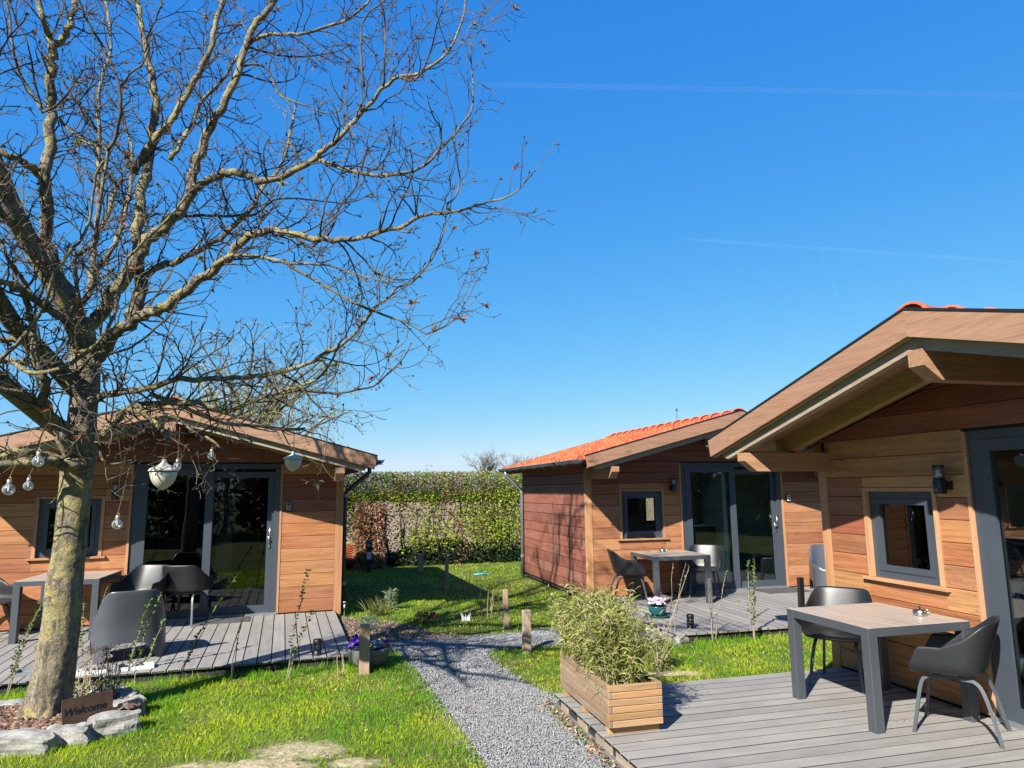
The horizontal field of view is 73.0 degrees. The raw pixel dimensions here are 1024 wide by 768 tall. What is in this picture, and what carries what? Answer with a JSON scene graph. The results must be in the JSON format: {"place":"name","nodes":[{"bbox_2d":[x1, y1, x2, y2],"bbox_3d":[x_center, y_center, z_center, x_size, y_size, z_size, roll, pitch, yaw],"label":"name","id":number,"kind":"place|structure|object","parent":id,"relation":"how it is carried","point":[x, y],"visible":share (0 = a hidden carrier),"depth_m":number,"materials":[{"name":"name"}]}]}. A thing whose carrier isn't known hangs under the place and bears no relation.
{"place":"outdoors","nodes":[
{"label":"outdoors","id":0,"kind":"place"},
{"bbox_2d":[12,668,32,676],"bbox_3d":[-4.778,2.833,6.810,0.194,0.034,0.200,2,-9,-16],"label":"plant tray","id":1,"kind":"object","parent":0,"point":[21,672],"visible":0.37,"depth_m":6.78,"materials":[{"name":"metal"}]},
{"bbox_2d":[0,490,832,767],"bbox_3d":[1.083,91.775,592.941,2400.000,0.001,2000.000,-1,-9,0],"label":"ground","id":2,"kind":"structure","parent":0,"point":[248,762],"depth_m":6.44,"materials":[{"name":"plant"}]},
{"bbox_2d":[0,698,23,705],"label":"edging stone","id":3,"kind":"object","parent":2,"relation":"on","point":[11,702],"visible":0.17,"depth_m":5.82,"materials":[{"name":"grey stone"}]},
{"bbox_2d":[6,602,42,694],"bbox_3d":[-4.528,2.463,6.447,0.301,0.896,0.123,-1,-9,0],"label":"sapling","id":4,"kind":"object","parent":2,"relation":"on","point":[18,656],"visible":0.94,"depth_m":6.44,"materials":[{"name":"green plant"}]},
{"bbox_2d":[0,727,62,757],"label":"edging stone","id":5,"kind":"object","parent":2,"relation":"on","point":[33,741],"visible":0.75,"depth_m":4.95,"materials":[{"name":"grey stone"}]},
{"bbox_2d":[45,722,97,748],"bbox_3d":[-3.303,2.637,5.152,0.355,0.187,0.194,0,-9,-6],"label":"edging stone","id":6,"kind":"object","parent":2,"relation":"on","point":[70,734],"visible":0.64,"depth_m":5.10,"materials":[{"name":"grey stone"}]},
{"bbox_2d":[0,695,143,729],"bbox_3d":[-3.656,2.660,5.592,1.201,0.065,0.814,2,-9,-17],"label":"bark mulch","id":7,"kind":"object","parent":2,"relation":"on","point":[9,720],"visible":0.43,"depth_m":5.40,"materials":[{"name":"brown wood"}]},
{"bbox_2d":[61,689,112,723],"bbox_3d":[-3.364,2.574,5.494,0.009,0.205,0.372,-22,-19,34],"label":"welcome sign","id":8,"kind":"object","parent":7,"relation":"on","point":[79,709],"visible":0.98,"depth_m":5.48,"materials":[{"name":"metal"}]},
{"bbox_2d":[34,643,140,697],"bbox_3d":[-3.701,2.521,6.062,0.936,0.502,0.422,-1,-9,0],"label":"dried sedum","id":9,"kind":"object","parent":7,"relation":"on","point":[99,688],"visible":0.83,"depth_m":6.08,"materials":[{"name":"brown plant"}]},
{"bbox_2d":[0,0,559,719],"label":"walnut tree","id":10,"kind":"object","parent":7,"relation":"on","point":[80,376],"visible":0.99,"depth_m":5.76,"materials":[{"name":"brown plant"}]},
{"bbox_2d":[2,429,31,494],"bbox_3d":[-3.594,0.561,5.013,0.079,0.481,0.148,-2,-9,9],"label":"hanging bulb","id":11,"kind":"object","parent":10,"relation":"hanging from","point":[9,482],"visible":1,"depth_m":4.95,"materials":[{"name":"glass"}]},
{"bbox_2d":[23,469,33,489],"bbox_3d":[-4.311,0.844,6.174,0.079,0.208,0.141,7,-11,-41],"label":"hanging bulb","id":12,"kind":"object","parent":10,"relation":"hanging from","point":[28,481],"visible":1,"depth_m":6.14,"materials":[{"name":"clear glass"}]},
{"bbox_2d":[32,442,44,466],"bbox_3d":[-3.484,0.517,5.122,0.079,0.191,0.153,1,-9,-14],"label":"hanging bulb","id":13,"kind":"object","parent":10,"relation":"hanging from","point":[38,454],"visible":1,"depth_m":5.08,"materials":[{"name":"clear glass"}]},
{"bbox_2d":[112,438,136,528],"bbox_3d":[-3.188,0.793,5.686,0.079,0.779,0.152,-3,-9,12],"label":"hanging bulb","id":14,"kind":"object","parent":10,"relation":"hanging from","point":[117,517],"visible":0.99,"depth_m":5.61,"materials":[{"name":"clear glass"}]},
{"bbox_2d":[148,440,178,490],"bbox_3d":[-2.724,0.628,5.422,0.220,0.409,0.219,-1,-9,0],"label":"acorn lantern","id":15,"kind":"object","parent":10,"relation":"hanging from","point":[162,480],"visible":0.98,"depth_m":5.35,"materials":[{"name":"ceramic"}]},
{"bbox_2d":[284,444,302,471],"bbox_3d":[-2.480,0.758,7.860,0.208,0.475,0.208,-1,-9,0],"label":"acorn lantern","id":16,"kind":"object","parent":10,"relation":"hanging from","point":[293,460],"visible":1,"depth_m":7.78,"materials":[{"name":"glass"}]},
{"bbox_2d":[79,600,86,654],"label":"sapling","id":17,"kind":"object","parent":2,"relation":"on","point":[82,619],"visible":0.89,"depth_m":7.65,"materials":[{"name":"green plant"}]},
{"bbox_2d":[73,684,132,696],"bbox_3d":[-3.692,2.801,6.229,0.552,0.154,0.190,-2,-9,6],"label":"edging stone","id":18,"kind":"object","parent":2,"relation":"on","point":[121,687],"visible":0.18,"depth_m":6.18,"materials":[{"name":"grey stone"}]},
{"bbox_2d":[87,709,141,739],"bbox_3d":[-3.103,2.671,5.381,0.422,0.228,0.238,5,-11,-35],"label":"edging stone","id":19,"kind":"object","parent":2,"relation":"on","point":[107,724],"visible":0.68,"depth_m":5.33,"materials":[{"name":"grey stone"}]},
{"bbox_2d":[113,694,146,713],"bbox_3d":[-3.230,2.726,5.807,0.217,0.194,0.308,-6,-10,29],"label":"edging stone","id":20,"kind":"object","parent":2,"relation":"on","point":[128,701],"visible":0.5,"depth_m":5.80,"materials":[{"name":"grey stone"}]},
{"bbox_2d":[120,690,139,697],"bbox_3d":[-3.349,2.770,6.059,0.172,0.165,0.208,2,-9,-19],"label":"edging stone","id":21,"kind":"object","parent":2,"relation":"on","point":[129,693],"visible":0.32,"depth_m":6.03,"materials":[{"name":"grey stone"}]},
{"bbox_2d":[127,592,162,670],"bbox_3d":[-3.684,2.537,6.935,0.294,0.876,0.141,-1,-9,0],"label":"sapling","id":22,"kind":"object","parent":2,"relation":"on","point":[144,631],"visible":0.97,"depth_m":6.94,"materials":[{"name":"green plant"}]},
{"bbox_2d":[143,619,165,661],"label":"sapling","id":23,"kind":"object","parent":2,"relation":"on","point":[153,644],"visible":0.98,"depth_m":7.17,"materials":[{"name":"green plant"}]},
{"bbox_2d":[0,611,351,693],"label":"timber deck","id":24,"kind":"structure","parent":2,"relation":"on","point":[265,644],"depth_m":7.78,"materials":[{"name":"grey wood"}]},
{"bbox_2d":[0,579,12,624],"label":"garden armchair","id":25,"kind":"object","parent":24,"relation":"on","point":[6,590],"visible":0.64,"depth_m":8.84,"materials":[{"name":"black plastic"}]},
{"bbox_2d":[8,570,121,643],"bbox_3d":[-5.618,2.798,8.778,0.925,0.716,0.925,1,-9,-14],"label":"garden table","id":26,"kind":"object","parent":24,"relation":"on","point":[95,579],"visible":0.66,"depth_m":8.44,"materials":[{"name":"metal"}]},
{"bbox_2d":[76,661,154,675],"bbox_3d":[-3.948,2.828,6.911,0.678,0.067,0.193,3,-9,-24],"label":"plant tray","id":27,"kind":"object","parent":24,"relation":"on","point":[145,665],"visible":0.65,"depth_m":6.88,"materials":[{"name":"white paint"}]},
{"bbox_2d":[90,589,165,663],"bbox_3d":[-4.168,2.589,7.559,0.724,0.729,0.724,5,-10,-31],"label":"tub chair","id":28,"kind":"object","parent":24,"relation":"on","point":[115,621],"visible":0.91,"depth_m":7.28,"materials":[{"name":"plastic"}]},
{"bbox_2d":[109,564,167,625],"bbox_3d":[-4.833,2.787,9.020,0.566,0.799,0.563,-2,-9,7],"label":"garden armchair","id":29,"kind":"object","parent":24,"relation":"on","point":[144,577],"visible":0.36,"depth_m":9.24,"materials":[{"name":"black plastic"}]},
{"bbox_2d":[162,565,213,626],"bbox_3d":[-4.422,2.836,9.375,0.566,0.799,0.563,-1,-9,-1],"label":"garden armchair","id":30,"kind":"object","parent":24,"relation":"on","point":[194,580],"visible":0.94,"depth_m":9.20,"materials":[{"name":"black plastic"}]},
{"bbox_2d":[188,616,250,625],"bbox_3d":[-3.989,3.241,9.478,0.760,0.012,0.396,2,-9,-18],"label":"door mat","id":31,"kind":"object","parent":24,"relation":"on","point":[221,620],"depth_m":9.46,"materials":[{"name":"fabric"}]},
{"bbox_2d":[313,638,321,655],"bbox_3d":[-2.099,2.900,7.460,0.094,0.297,0.094,-1,-9,0],"label":"bollard light","id":32,"kind":"object","parent":24,"relation":"on","point":[317,650],"visible":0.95,"depth_m":7.44,"materials":[{"name":"black plastic"}]},
{"bbox_2d":[0,396,384,631],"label":"timber cabin","id":33,"kind":"object","parent":2,"relation":"on","point":[265,535],"visible":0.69,"depth_m":10.04,"materials":[{"name":"brown wood"}]},
{"bbox_2d":[25,496,105,560],"bbox_3d":[-5.974,1.939,9.350,0.923,0.832,0.136,2,-9,-18],"label":"window","id":34,"kind":"structure","parent":33,"relation":"in","point":[39,550],"depth_m":9.30,"materials":[{"name":"grey metal"}]},
{"bbox_2d":[111,482,118,498],"bbox_3d":[-5.430,1.466,9.496,0.094,0.231,0.141,2,-9,-18],"label":"wall lamp","id":35,"kind":"object","parent":33,"relation":"attached to","point":[115,490],"visible":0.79,"depth_m":9.45,"materials":[{"name":"black plastic"}]},
{"bbox_2d":[124,464,283,621],"bbox_3d":[-4.348,2.221,9.856,2.012,2.150,0.150,2,-9,-18],"label":"sliding door","id":36,"kind":"structure","parent":33,"relation":"in","point":[138,500],"depth_m":9.88,"materials":[{"name":"grey metal"}]},
{"bbox_2d":[209,552,251,604],"bbox_3d":[-4.383,3.034,10.684,0.566,0.799,0.563,7,-12,-42],"label":"garden armchair","id":37,"kind":"object","parent":33,"relation":"on","point":[239,563],"visible":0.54,"depth_m":10.89,"materials":[{"name":"black plastic"}]},
{"bbox_2d":[286,502,291,510],"bbox_3d":[-3.291,1.801,10.206,0.086,0.124,0.038,2,-9,-18],"label":"key box","id":38,"kind":"object","parent":33,"relation":"attached to","point":[288,506],"visible":1,"depth_m":10.19,"materials":[{"name":"black plastic"}]},
{"bbox_2d":[177,571,241,685],"bbox_3d":[-2.936,2.381,6.719,0.596,1.103,0.097,-1,-9,0],"label":"sapling","id":39,"kind":"object","parent":2,"relation":"on","point":[196,636],"visible":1,"depth_m":6.72,"materials":[{"name":"green plant"}]},
{"bbox_2d":[231,582,251,680],"bbox_3d":[-2.703,2.467,6.926,0.175,0.988,0.054,-1,-9,0],"label":"sapling","id":40,"kind":"object","parent":2,"relation":"on","point":[237,643],"visible":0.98,"depth_m":6.91,"materials":[{"name":"green plant"}]},
{"bbox_2d":[122,322,376,446],"bbox_3d":[-5.746,1.309,15.931,5.744,6.232,5.746,-9,-12,44],"label":"willow tree","id":41,"kind":"object","parent":2,"relation":"on","point":[274,410],"visible":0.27,"depth_m":15.47,"materials":[{"name":"brown plant"}]},
{"bbox_2d":[119,670,474,767],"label":"fallen leaves","id":42,"kind":"object","parent":2,"relation":"on","point":[364,753],"visible":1,"depth_m":5.44,"materials":[{"name":"plant"}]},
{"bbox_2d":[286,569,310,679],"bbox_3d":[-2.130,2.409,6.920,0.224,1.087,0.096,-1,-9,0],"label":"sapling","id":43,"kind":"object","parent":2,"relation":"on","point":[296,615],"visible":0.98,"depth_m":6.93,"materials":[{"name":"green plant"}]},
{"bbox_2d":[288,610,313,677],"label":"sapling","id":44,"kind":"object","parent":2,"relation":"on","point":[295,653],"visible":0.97,"depth_m":6.93,"materials":[{"name":"green plant"}]},
{"bbox_2d":[337,647,345,676],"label":"sapling","id":45,"kind":"object","parent":2,"relation":"on","point":[342,662],"visible":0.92,"depth_m":6.97,"materials":[{"name":"brown plant"}]},
{"bbox_2d":[359,624,369,674],"bbox_3d":[-1.508,2.736,7.080,0.105,0.532,0.065,1,-9,-11],"label":"wooden post","id":46,"kind":"object","parent":2,"relation":"on","point":[364,652],"visible":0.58,"depth_m":7.05,"materials":[{"name":"brown wood"}]},
{"bbox_2d":[364,540,372,572],"bbox_3d":[-3.270,3.942,15.834,0.200,0.715,0.156,1,-9,-11],"label":"garden bollard","id":47,"kind":"object","parent":2,"relation":"on","point":[368,554],"visible":1,"depth_m":15.77,"materials":[{"name":"black plastic"}]},
{"bbox_2d":[347,634,390,668],"bbox_3d":[-1.519,2.831,7.367,0.464,0.331,0.493,-1,-9,0],"label":"pansy bowl","id":48,"kind":"object","parent":2,"relation":"on","point":[379,651],"visible":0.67,"depth_m":7.24,"materials":[{"name":"stone"}]},
{"bbox_2d":[352,501,387,569],"bbox_3d":[-3.444,3.652,16.773,0.858,1.648,0.809,2,-9,-15],"label":"clipped beech","id":49,"kind":"object","parent":2,"relation":"on","point":[361,517],"visible":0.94,"depth_m":16.52,"materials":[{"name":"brown plant"}]},
{"bbox_2d":[358,593,393,615],"bbox_3d":[-2.075,3.304,10.332,0.641,0.300,0.534,-1,-9,0],"label":"plant","id":50,"kind":"object","parent":2,"relation":"on","point":[375,609],"visible":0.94,"depth_m":10.30,"materials":[{"name":"green plant"}]},
{"bbox_2d":[381,587,398,609],"bbox_3d":[-1.896,3.351,10.810,0.301,0.347,0.278,-1,-9,0],"label":"plant","id":51,"kind":"object","parent":2,"relation":"on","point":[389,592],"visible":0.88,"depth_m":10.79,"materials":[{"name":"green plant"}]},
{"bbox_2d":[341,616,459,643],"bbox_3d":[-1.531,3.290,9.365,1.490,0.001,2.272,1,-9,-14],"label":"flower bed","id":52,"kind":"object","parent":2,"relation":"on","point":[396,633],"visible":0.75,"depth_m":9.03,"materials":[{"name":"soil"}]},
{"bbox_2d":[356,614,379,632],"bbox_3d":[-1.891,3.170,9.139,0.346,0.264,0.334,-1,-9,0],"label":"plant","id":53,"kind":"object","parent":52,"relation":"on","point":[364,618],"visible":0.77,"depth_m":9.12,"materials":[{"name":"green plant"}]},
{"bbox_2d":[417,554,423,571],"bbox_3d":[-2.094,4.121,15.844,0.130,0.437,0.100,1,-9,-11],"label":"wooden post","id":54,"kind":"object","parent":2,"relation":"on","point":[420,563],"visible":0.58,"depth_m":15.80,"materials":[{"name":"grey wood"}]},
{"bbox_2d":[413,610,437,626],"bbox_3d":[-1.184,3.236,9.562,0.377,0.204,0.301,-1,-9,0],"label":"plant","id":55,"kind":"object","parent":2,"relation":"on","point":[429,616],"visible":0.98,"depth_m":9.53,"materials":[{"name":"green plant"}]},
{"bbox_2d":[445,555,448,589],"bbox_3d":[-1.220,3.551,12.970,0.062,0.682,0.065,1,-9,-11],"label":"wooden post","id":56,"kind":"object","parent":2,"relation":"on","point":[447,571],"visible":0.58,"depth_m":12.94,"materials":[{"name":"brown wood"}]},
{"bbox_2d":[461,612,470,627],"bbox_3d":[-0.622,3.183,9.304,0.142,0.235,0.035,1,-9,-11],"label":"butterfly stake","id":57,"kind":"object","parent":2,"relation":"on","point":[465,618],"visible":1,"depth_m":9.31,"materials":[{"name":"white paint"}]},
{"bbox_2d":[479,578,482,614],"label":"sapling","id":58,"kind":"object","parent":2,"relation":"on","point":[481,599],"visible":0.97,"depth_m":10.30,"materials":[{"name":"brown plant"}]},
{"bbox_2d":[486,588,493,618],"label":"sapling","id":59,"kind":"object","parent":2,"relation":"on","point":[491,605],"visible":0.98,"depth_m":9.97,"materials":[{"name":"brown plant"}]},
{"bbox_2d":[344,465,650,568],"bbox_3d":[-1.926,3.310,17.503,12.129,2.615,1.221,2,-9,-15],"label":"garden hedge","id":60,"kind":"object","parent":2,"relation":"on","point":[407,555],"visible":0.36,"depth_m":17.50,"materials":[{"name":"green plant"}]},
{"bbox_2d":[496,576,499,615],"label":"sapling","id":61,"kind":"object","parent":2,"relation":"on","point":[498,597],"visible":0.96,"depth_m":10.19,"materials":[{"name":"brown plant"}]},
{"bbox_2d":[502,589,508,629],"bbox_3d":[-0.082,3.028,9.222,0.062,0.564,0.065,-1,-8,-12],"label":"wooden post","id":62,"kind":"object","parent":2,"relation":"on","point":[505,609],"visible":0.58,"depth_m":9.20,"materials":[{"name":"brown wood"}]},
{"bbox_2d":[522,610,530,653],"bbox_3d":[0.166,2.850,7.905,0.095,0.517,0.065,1,-9,-11],"label":"wooden post","id":63,"kind":"object","parent":2,"relation":"on","point":[526,630],"visible":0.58,"depth_m":7.88,"materials":[{"name":"brown wood"}]},
{"bbox_2d":[498,408,823,596],"bbox_3d":[2.992,2.206,13.498,5.552,3.300,5.448,2,-9,-15],"label":"timber cabin","id":64,"kind":"object","parent":2,"relation":"on","point":[582,508],"visible":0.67,"depth_m":12.04,"materials":[{"name":"brown wood"}]},
{"bbox_2d":[617,489,669,540],"bbox_3d":[2.162,2.176,11.548,0.923,0.832,0.136,2,-9,-15],"label":"window","id":65,"kind":"structure","parent":64,"relation":"in","point":[659,533],"depth_m":11.55,"materials":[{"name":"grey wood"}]},
{"bbox_2d":[644,475,692,522],"bbox_3d":[3.516,2.569,15.699,1.200,1.130,0.060,2,-9,-15],"label":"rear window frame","id":66,"kind":"structure","parent":64,"relation":"in","point":[646,521],"depth_m":15.49,"materials":[{"name":"metal"}]},
{"bbox_2d":[669,478,676,491],"bbox_3d":[2.710,1.698,11.663,0.094,0.231,0.141,2,-9,-15],"label":"wall lamp","id":67,"kind":"object","parent":64,"relation":"attached to","point":[672,487],"visible":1,"depth_m":11.62,"materials":[{"name":"black plastic"}]},
{"bbox_2d":[678,463,789,592],"bbox_3d":[3.814,2.444,11.960,2.012,2.150,0.150,2,-9,-15],"label":"sliding door","id":68,"kind":"structure","parent":64,"relation":"in","point":[781,580],"depth_m":11.97,"materials":[{"name":"grey metal"}]},
{"bbox_2d":[643,622,689,672],"bbox_3d":[1.549,2.706,7.073,0.514,0.444,0.411,5,-11,-35],"label":"plant","id":69,"kind":"object","parent":2,"relation":"on","point":[658,651],"visible":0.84,"depth_m":7.03,"materials":[{"name":"green plant"}]},
{"bbox_2d":[670,562,673,631],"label":"sapling","id":70,"kind":"object","parent":2,"relation":"on","point":[671,598],"visible":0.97,"depth_m":8.44,"materials":[{"name":"brown plant"}]},
{"bbox_2d":[659,565,688,672],"bbox_3d":[1.649,2.390,7.045,0.367,1.074,0.046,0,-9,-3],"label":"sapling","id":71,"kind":"object","parent":2,"relation":"on","point":[672,616],"visible":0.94,"depth_m":7.04,"materials":[{"name":"brown plant"}]},
{"bbox_2d":[674,563,685,632],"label":"sapling","id":72,"kind":"object","parent":2,"relation":"on","point":[678,599],"visible":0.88,"depth_m":8.45,"materials":[{"name":"brown plant"}]},
{"bbox_2d":[672,635,688,645],"bbox_3d":[1.994,3.055,8.206,0.184,0.126,0.141,7,-11,-40],"label":"edging stone","id":73,"kind":"object","parent":2,"relation":"on","point":[683,640],"visible":0.66,"depth_m":8.17,"materials":[{"name":"white stone"}]},
{"bbox_2d":[596,586,814,641],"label":"timber deck","id":74,"kind":"structure","parent":2,"relation":"on","point":[733,619],"depth_m":9.65,"materials":[{"name":"grey wood"}]},
{"bbox_2d":[607,549,648,604],"bbox_3d":[1.767,2.961,10.677,0.563,0.799,0.566,0,-9,-2],"label":"garden armchair","id":75,"kind":"object","parent":74,"relation":"on","point":[623,567],"visible":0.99,"depth_m":10.46,"materials":[{"name":"black plastic"}]},
{"bbox_2d":[645,596,669,618],"bbox_3d":[1.981,3.032,9.442,0.344,0.275,0.342,-1,-9,0],"label":"teal flower pot","id":76,"kind":"object","parent":74,"relation":"on","point":[657,606],"visible":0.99,"depth_m":9.37,"materials":[{"name":"ceramic"}]},
{"bbox_2d":[630,550,712,603],"bbox_3d":[2.479,3.017,10.852,0.925,0.716,0.925,1,-9,-13],"label":"garden table","id":77,"kind":"object","parent":74,"relation":"on","point":[656,557],"visible":0.88,"depth_m":10.54,"materials":[{"name":"laminate"}]},
{"bbox_2d":[686,614,693,628],"bbox_3d":[2.233,3.030,8.658,0.094,0.297,0.094,-1,-9,0],"label":"bollard light","id":78,"kind":"object","parent":74,"relation":"on","point":[690,624],"visible":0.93,"depth_m":8.64,"materials":[{"name":"black plastic"}]},
{"bbox_2d":[684,544,722,598],"bbox_3d":[3.122,3.027,11.220,0.566,0.799,0.563,-4,-9,23],"label":"garden armchair","id":79,"kind":"object","parent":74,"relation":"on","point":[714,551],"visible":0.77,"depth_m":11.38,"materials":[{"name":"black plastic"}]},
{"bbox_2d":[755,587,810,593],"bbox_3d":[4.529,3.465,11.624,0.800,0.014,0.464,2,-9,-15],"label":"door mat","id":80,"kind":"object","parent":74,"relation":"on","point":[780,590],"depth_m":11.57,"materials":[{"name":"fabric"}]},
{"bbox_2d":[809,544,826,588],"bbox_3d":[5.383,3.095,11.639,0.724,0.729,0.724,-2,-9,7],"label":"tub chair","id":81,"kind":"object","parent":74,"relation":"on","point":[817,558],"visible":0.4,"depth_m":11.83,"materials":[{"name":"plastic"}]},
{"bbox_2d":[707,582,712,639],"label":"sapling","id":82,"kind":"object","parent":2,"relation":"on","point":[710,613],"visible":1,"depth_m":8.30,"materials":[{"name":"brown plant"}]},
{"bbox_2d":[715,571,727,639],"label":"sapling","id":83,"kind":"object","parent":2,"relation":"on","point":[719,606],"visible":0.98,"depth_m":8.41,"materials":[{"name":"brown plant"}]},
{"bbox_2d":[745,560,750,620],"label":"sapling","id":84,"kind":"object","parent":2,"relation":"on","point":[748,590],"visible":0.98,"depth_m":9.13,"materials":[{"name":"green plant"}]},
{"bbox_2d":[750,553,756,640],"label":"sapling","id":85,"kind":"object","parent":2,"relation":"on","point":[754,597],"visible":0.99,"depth_m":8.39,"materials":[{"name":"green plant"}]},
{"bbox_2d":[555,667,1023,767],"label":"timber deck","id":86,"kind":"structure","parent":2,"relation":"on","point":[763,721],"depth_m":4.96,"materials":[{"name":"grey wood"}]},
{"bbox_2d":[560,651,663,734],"bbox_3d":[0.754,2.413,5.496,0.420,0.343,1.120,1,-9,-14],"label":"wooden planter","id":87,"kind":"object","parent":86,"relation":"on","point":[622,708],"visible":0.77,"depth_m":5.00,"materials":[{"name":"brown wood"}]},
{"bbox_2d":[543,582,670,698],"bbox_3d":[0.718,2.018,5.569,0.903,0.833,1.523,1,-9,-14],"label":"bamboo plant","id":88,"kind":"object","parent":87,"relation":"in","point":[601,638],"visible":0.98,"depth_m":5.22,"materials":[{"name":"green plant"}]},
{"bbox_2d":[801,586,871,693],"bbox_3d":[2.950,2.273,6.233,0.566,0.799,0.563,-7,-11,36],"label":"garden armchair","id":89,"kind":"object","parent":86,"relation":"on","point":[825,595],"visible":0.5,"depth_m":6.38,"materials":[{"name":"black plastic"}]},
{"bbox_2d":[787,602,979,733],"bbox_3d":[2.901,2.201,5.504,0.925,0.716,0.925,2,-9,-15],"label":"garden table","id":90,"kind":"object","parent":86,"relation":"on","point":[874,625],"visible":0.94,"depth_m":5.26,"materials":[{"name":"metal"}]},
{"bbox_2d":[912,604,929,615],"bbox_3d":[3.232,1.787,5.482,0.108,0.085,0.108,8,-12,-44],"label":"ashtray","id":91,"kind":"object","parent":90,"relation":"on","point":[920,612],"visible":1,"depth_m":5.45,"materials":[{"name":"metal"}]},
{"bbox_2d":[908,616,1011,748],"bbox_3d":[3.206,2.080,4.980,0.563,0.799,0.566,-8,-11,40],"label":"garden armchair","id":92,"kind":"object","parent":86,"relation":"on","point":[955,654],"visible":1,"depth_m":4.82,"materials":[{"name":"black plastic"}]},
{"bbox_2d":[797,577,804,634],"bbox_3d":[3.636,2.813,8.695,0.062,0.746,0.065,3,-9,-11],"label":"bollard light","id":93,"kind":"object","parent":2,"relation":"on","point":[800,592],"visible":0.42,"depth_m":8.70,"materials":[{"name":"black metal"}]},
{"bbox_2d":[706,302,1023,730],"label":"timber cabin","id":94,"kind":"object","parent":2,"relation":"on","point":[876,422],"visible":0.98,"depth_m":5.75,"materials":[{"name":"brown wood"}]},
{"bbox_2d":[861,488,951,591],"bbox_3d":[3.435,1.330,6.071,0.136,0.832,0.923,2,-9,-15],"label":"window","id":95,"kind":"structure","parent":94,"relation":"in","point":[904,546],"depth_m":6.08,"materials":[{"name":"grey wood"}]},
{"bbox_2d":[931,465,952,493],"bbox_3d":[3.471,0.769,5.596,0.141,0.231,0.094,2,-9,-15],"label":"wall lamp","id":96,"kind":"object","parent":94,"relation":"attached to","point":[941,485],"visible":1,"depth_m":5.57,"materials":[{"name":"black plastic"}]},
{"bbox_2d":[960,426,1023,730],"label":"sliding door","id":97,"kind":"structure","parent":94,"relation":"in","point":[1005,670],"depth_m":5.22,"materials":[{"name":"grey metal"}]},
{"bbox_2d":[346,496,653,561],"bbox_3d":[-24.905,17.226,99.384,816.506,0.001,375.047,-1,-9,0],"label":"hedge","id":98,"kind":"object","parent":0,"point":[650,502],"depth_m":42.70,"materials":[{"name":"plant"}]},
{"bbox_2d":[462,445,507,499],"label":"bare tree","id":99,"kind":"object","parent":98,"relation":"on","point":[485,465],"visible":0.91,"depth_m":113.33,"materials":[{"name":"brown plant"}]},
{"bbox_2d":[499,453,539,478],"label":"bare tree","id":100,"kind":"object","parent":98,"relation":"on","point":[514,461],"visible":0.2,"depth_m":117.87,"materials":[{"name":"brown plant"}]},
{"bbox_2d":[0,0,1023,491],"label":"sky","id":101,"kind":"structure","parent":0,"point":[740,192],"materials":[{"name":"blue"}]},
{"bbox_2d":[389,627,659,767],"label":"gravel path","id":102,"kind":"structure","parent":0,"point":[575,722],"depth_m":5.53,"materials":[{"name":"grey gravel"}]},
{"bbox_2d":[538,699,622,767],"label":"leaf litter","id":103,"kind":"object","parent":102,"relation":"on","point":[583,734],"visible":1,"depth_m":5.12,"materials":[{"name":"brown plant"}]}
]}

